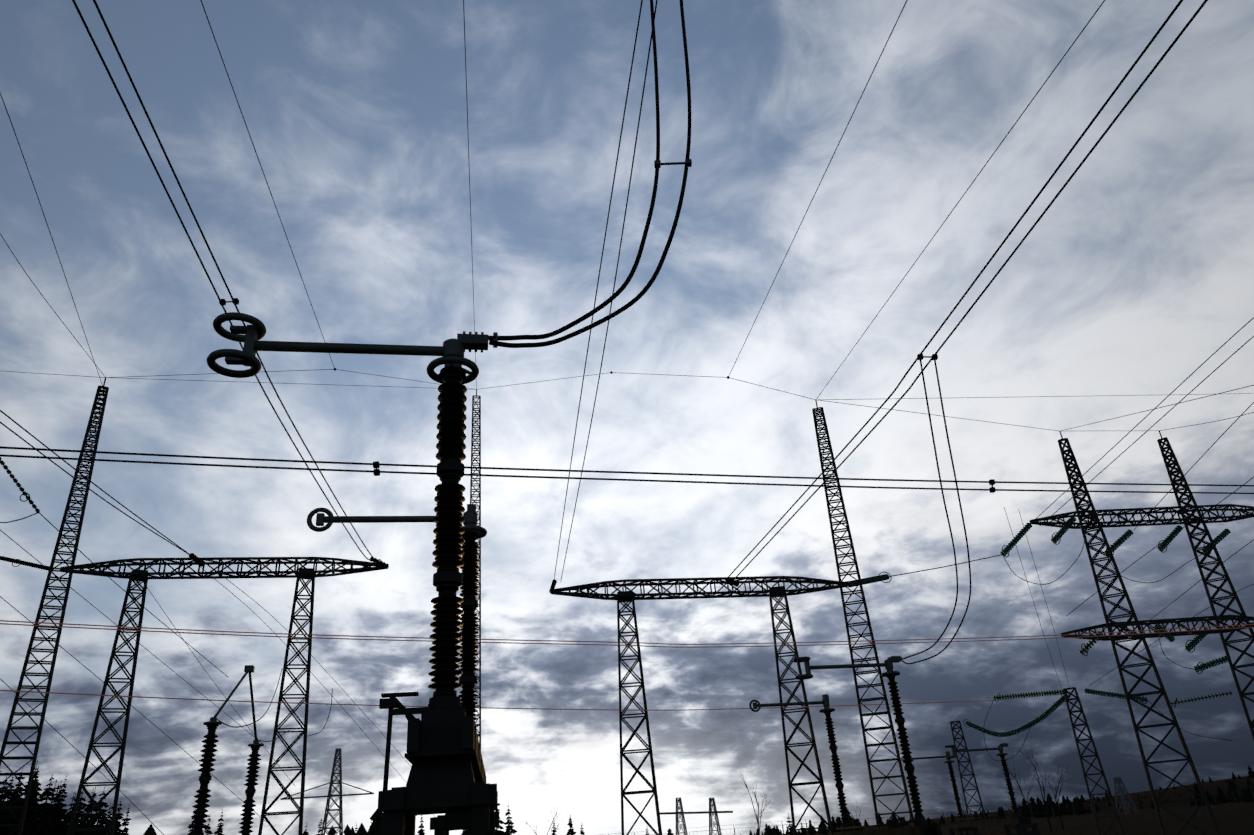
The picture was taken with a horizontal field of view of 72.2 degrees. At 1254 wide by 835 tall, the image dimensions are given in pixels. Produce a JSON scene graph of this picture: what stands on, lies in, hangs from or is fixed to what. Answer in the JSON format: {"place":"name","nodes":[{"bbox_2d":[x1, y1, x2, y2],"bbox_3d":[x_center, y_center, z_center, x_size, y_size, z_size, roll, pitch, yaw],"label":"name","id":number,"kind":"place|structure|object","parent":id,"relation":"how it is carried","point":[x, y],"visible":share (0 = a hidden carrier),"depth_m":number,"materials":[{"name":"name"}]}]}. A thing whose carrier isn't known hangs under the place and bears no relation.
{"place":"outdoors","nodes":[
{"label":"outdoors","id":0,"kind":"place"},
{"bbox_2d":[0,0,1253,834],"label":"sky","id":1,"kind":"structure","parent":0,"point":[1141,268],"materials":[{"name":"blue"}]},
{"bbox_2d":[781,776,1253,834],"bbox_3d":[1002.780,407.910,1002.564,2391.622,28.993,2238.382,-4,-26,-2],"label":"hill","id":2,"kind":"structure","parent":0,"point":[1241,783],"depth_m":682.61,"materials":[{"name":"black plant"}]},
{"bbox_2d":[808,801,1253,834],"bbox_3d":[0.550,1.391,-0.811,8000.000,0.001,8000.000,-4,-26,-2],"label":"ground","id":3,"kind":"structure","parent":0,"point":[1233,823],"depth_m":97.47,"materials":[{"name":"black"}]},
{"bbox_2d":[0,378,108,834],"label":"tower","id":4,"kind":"structure","parent":3,"relation":"on","point":[66,590],"depth_m":33.30,"materials":[{"name":"metal"}]},
{"bbox_2d":[0,457,388,677],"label":"insulator strings","id":5,"kind":"object","parent":4,"relation":"attached to","point":[196,559],"visible":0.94,"depth_m":34.13,"materials":[{"name":"glass"}]},
{"bbox_2d":[0,760,373,834],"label":"spruce trees","id":6,"kind":"object","parent":3,"relation":"on","point":[45,818],"visible":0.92,"depth_m":79.57,"materials":[{"name":"black plant"}]},
{"bbox_2d":[60,557,388,834],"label":"gantry","id":7,"kind":"object","parent":3,"relation":"on","point":[137,575],"visible":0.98,"depth_m":34.17,"materials":[{"name":"metal"}]},
{"bbox_2d":[0,0,1253,684],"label":"power lines","id":8,"kind":"object","parent":7,"relation":"attached to","point":[236,302],"visible":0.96,"depth_m":19.26,"materials":[{"name":"metal"}]},
{"bbox_2d":[189,665,263,834],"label":"switch","id":9,"kind":"object","parent":3,"relation":"on","point":[210,740],"visible":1,"depth_m":21.37,"materials":[{"name":"metal"}]},
{"bbox_2d":[206,312,498,834],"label":"disconnector","id":10,"kind":"object","parent":3,"relation":"on","point":[447,773],"visible":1,"depth_m":8.97,"materials":[{"name":"metal"}]},
{"bbox_2d":[217,0,970,741],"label":"jumper cables","id":11,"kind":"object","parent":10,"relation":"attached to","point":[495,338],"visible":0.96,"depth_m":12.50,"materials":[{"name":"metal"}]},
{"bbox_2d":[463,389,480,834],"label":"mast","id":12,"kind":"object","parent":3,"relation":"on","point":[479,525],"visible":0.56,"depth_m":47.09,"materials":[{"name":"metal"}]},
{"bbox_2d":[0,0,1253,834],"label":"earth wires","id":13,"kind":"object","parent":12,"relation":"attached to","point":[516,384],"visible":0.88,"depth_m":32.44,"materials":[{"name":"metal"}]},
{"bbox_2d":[417,803,805,834],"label":"spruce trees","id":14,"kind":"object","parent":3,"relation":"on","point":[510,823],"visible":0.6,"depth_m":135.74,"materials":[{"name":"green plant"}]},
{"bbox_2d":[143,765,1253,834],"bbox_3d":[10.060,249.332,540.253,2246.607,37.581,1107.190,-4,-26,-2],"label":"forest treeline","id":15,"kind":"object","parent":3,"relation":"on","point":[376,817],"visible":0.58,"depth_m":453.67,"materials":[{"name":"plant"}]},
{"bbox_2d":[551,576,848,834],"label":"gantry","id":16,"kind":"object","parent":3,"relation":"on","point":[620,596],"visible":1,"depth_m":34.75,"materials":[{"name":"metal"}]},
{"bbox_2d":[549,554,1002,592],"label":"insulator strings","id":17,"kind":"object","parent":16,"relation":"attached to","point":[878,578],"visible":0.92,"depth_m":38.74,"materials":[{"name":"glass"}]},
{"bbox_2d":[280,748,1139,834],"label":"lattice towers","id":18,"kind":"structure","parent":3,"relation":"on","point":[1117,780],"depth_m":187.28,"materials":[{"name":"metal"}]},
{"bbox_2d":[526,745,1070,834],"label":"bare trees","id":19,"kind":"object","parent":3,"relation":"on","point":[1025,801],"visible":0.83,"depth_m":86.40,"materials":[{"name":"plant"}]},
{"bbox_2d":[749,656,941,834],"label":"disconnector","id":20,"kind":"object","parent":3,"relation":"on","point":[920,822],"visible":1,"depth_m":23.94,"materials":[{"name":"metal"}]},
{"bbox_2d":[812,400,915,828],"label":"tower","id":21,"kind":"structure","parent":3,"relation":"on","point":[816,415],"depth_m":36.07,"materials":[{"name":"metal"}]},
{"bbox_2d":[0,446,1253,710],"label":"power lines","id":22,"kind":"object","parent":21,"relation":"attached to","point":[378,472],"visible":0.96,"depth_m":21.51,"materials":[{"name":"brown metal"}]},
{"bbox_2d":[601,786,1253,834],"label":"station fence","id":23,"kind":"object","parent":3,"relation":"on","point":[1031,814],"visible":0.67,"depth_m":92.05,"materials":[{"name":"metal"}]},
{"bbox_2d":[901,743,1039,834],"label":"disconnector","id":24,"kind":"object","parent":3,"relation":"on","point":[1019,822],"visible":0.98,"depth_m":40.52,"materials":[{"name":"metal"}]},
{"bbox_2d":[950,687,1124,834],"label":"lattice towers","id":25,"kind":"structure","parent":3,"relation":"on","point":[1077,739],"depth_m":50.72,"materials":[{"name":"metal"}]},
{"bbox_2d":[1058,431,1220,834],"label":"tower","id":26,"kind":"structure","parent":3,"relation":"on","point":[1123,593],"depth_m":39.13,"materials":[{"name":"metal"}]},
{"bbox_2d":[1029,504,1253,640],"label":"crossbeams","id":27,"kind":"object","parent":26,"relation":"attached to","point":[1154,521],"depth_m":42.11,"materials":[{"name":"metal"}]},
{"bbox_2d":[963,516,1232,760],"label":"insulator strings","id":28,"kind":"object","parent":27,"relation":"attached to","point":[1198,638],"visible":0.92,"depth_m":42.09,"materials":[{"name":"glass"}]},
{"bbox_2d":[1157,431,1253,739],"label":"tower","id":29,"kind":"structure","parent":3,"relation":"on","point":[1191,534],"depth_m":41.59,"materials":[{"name":"metal"}]}
]}

